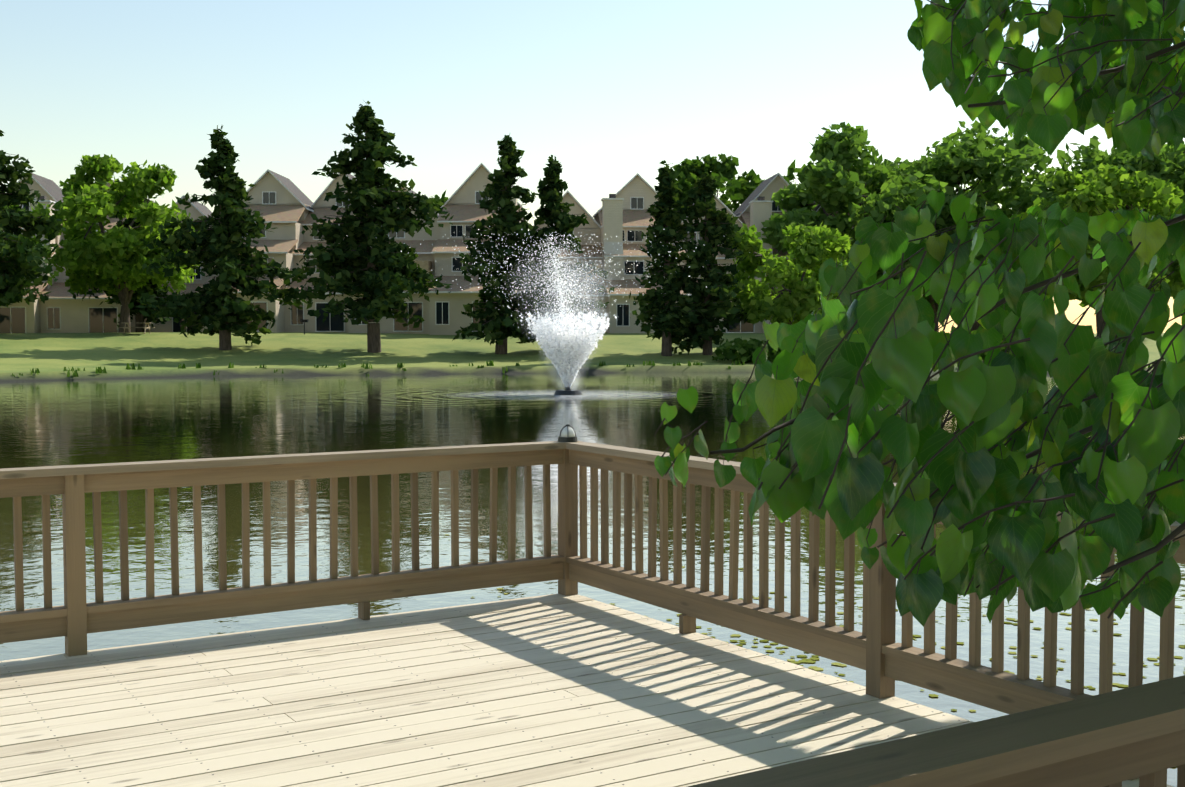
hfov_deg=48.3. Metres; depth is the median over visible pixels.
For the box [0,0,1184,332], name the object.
sky
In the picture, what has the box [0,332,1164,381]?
terrain
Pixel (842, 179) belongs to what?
broadleaf tree
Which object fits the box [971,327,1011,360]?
bank shrub
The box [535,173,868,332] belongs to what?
apartment block
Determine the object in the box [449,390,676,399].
fountain foam water
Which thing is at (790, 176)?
distant tree line
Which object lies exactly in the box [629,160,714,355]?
conifer tree
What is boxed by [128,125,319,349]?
conifer tree
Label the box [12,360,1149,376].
shore reeds
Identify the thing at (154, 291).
conifer tree
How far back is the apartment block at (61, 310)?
102.35 m
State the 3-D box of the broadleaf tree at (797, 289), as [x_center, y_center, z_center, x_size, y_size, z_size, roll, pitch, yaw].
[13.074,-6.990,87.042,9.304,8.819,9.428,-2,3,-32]
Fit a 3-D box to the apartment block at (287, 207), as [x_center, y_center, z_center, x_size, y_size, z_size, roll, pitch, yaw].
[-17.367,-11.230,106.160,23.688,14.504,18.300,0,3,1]
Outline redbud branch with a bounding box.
[653,0,1184,626]
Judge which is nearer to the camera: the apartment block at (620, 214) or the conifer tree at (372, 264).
the conifer tree at (372, 264)
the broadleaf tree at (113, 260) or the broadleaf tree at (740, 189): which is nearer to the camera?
the broadleaf tree at (113, 260)
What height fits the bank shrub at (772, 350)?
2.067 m
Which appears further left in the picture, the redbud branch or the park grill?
the park grill
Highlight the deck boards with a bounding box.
[0,594,1173,786]
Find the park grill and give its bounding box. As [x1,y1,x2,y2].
[300,319,307,333]
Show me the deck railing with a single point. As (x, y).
(1046, 733)
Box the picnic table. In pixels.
[119,323,154,333]
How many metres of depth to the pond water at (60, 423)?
18.39 m
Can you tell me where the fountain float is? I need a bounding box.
[554,386,581,394]
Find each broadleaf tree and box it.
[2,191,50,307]
[30,154,207,332]
[672,153,764,214]
[726,221,853,324]
[761,122,952,280]
[880,120,1074,333]
[1021,163,1183,336]
[1034,135,1184,299]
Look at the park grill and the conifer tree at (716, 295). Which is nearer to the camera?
the conifer tree at (716, 295)
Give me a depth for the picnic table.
90.62 m
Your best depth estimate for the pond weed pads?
9.49 m
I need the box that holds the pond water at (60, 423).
[0,373,1184,786]
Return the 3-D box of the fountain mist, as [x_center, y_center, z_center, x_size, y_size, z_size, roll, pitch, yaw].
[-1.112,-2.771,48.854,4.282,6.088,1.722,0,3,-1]
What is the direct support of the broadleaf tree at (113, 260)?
on the terrain
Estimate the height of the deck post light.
0.106 m
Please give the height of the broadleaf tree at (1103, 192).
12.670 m
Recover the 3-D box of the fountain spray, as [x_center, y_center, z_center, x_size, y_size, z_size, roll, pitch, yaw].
[-1.283,-2.985,48.946,14.011,5.867,12.343,0,3,0]
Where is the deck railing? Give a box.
[0,441,1184,786]
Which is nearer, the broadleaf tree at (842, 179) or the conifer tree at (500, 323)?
the conifer tree at (500, 323)
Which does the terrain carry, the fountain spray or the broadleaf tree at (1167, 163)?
the broadleaf tree at (1167, 163)
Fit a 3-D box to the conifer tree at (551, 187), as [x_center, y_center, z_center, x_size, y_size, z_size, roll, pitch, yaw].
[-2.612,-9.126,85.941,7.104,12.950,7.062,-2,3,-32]
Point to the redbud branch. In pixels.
(1115, 70)
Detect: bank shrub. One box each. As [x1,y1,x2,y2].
[712,337,776,361]
[764,341,780,360]
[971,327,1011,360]
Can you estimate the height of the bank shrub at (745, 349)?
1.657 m
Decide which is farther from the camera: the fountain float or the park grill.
the park grill
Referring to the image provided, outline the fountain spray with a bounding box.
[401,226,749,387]
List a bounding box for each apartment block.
[0,173,213,332]
[196,163,527,334]
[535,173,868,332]
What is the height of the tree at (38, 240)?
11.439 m
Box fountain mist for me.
[504,241,618,389]
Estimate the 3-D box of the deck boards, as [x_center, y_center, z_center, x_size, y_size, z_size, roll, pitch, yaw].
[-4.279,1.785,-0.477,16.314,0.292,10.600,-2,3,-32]
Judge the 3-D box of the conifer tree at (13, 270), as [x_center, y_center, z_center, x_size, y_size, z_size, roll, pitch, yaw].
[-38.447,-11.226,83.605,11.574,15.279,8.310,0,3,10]
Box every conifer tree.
[0,130,65,306]
[67,173,186,331]
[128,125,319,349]
[286,101,453,352]
[452,134,544,353]
[510,155,614,342]
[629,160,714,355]
[664,169,751,354]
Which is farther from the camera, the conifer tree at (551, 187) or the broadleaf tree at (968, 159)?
the broadleaf tree at (968, 159)
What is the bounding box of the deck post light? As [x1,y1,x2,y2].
[558,424,577,441]
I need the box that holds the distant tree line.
[93,160,1140,331]
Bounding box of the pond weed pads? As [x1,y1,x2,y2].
[443,523,1184,766]

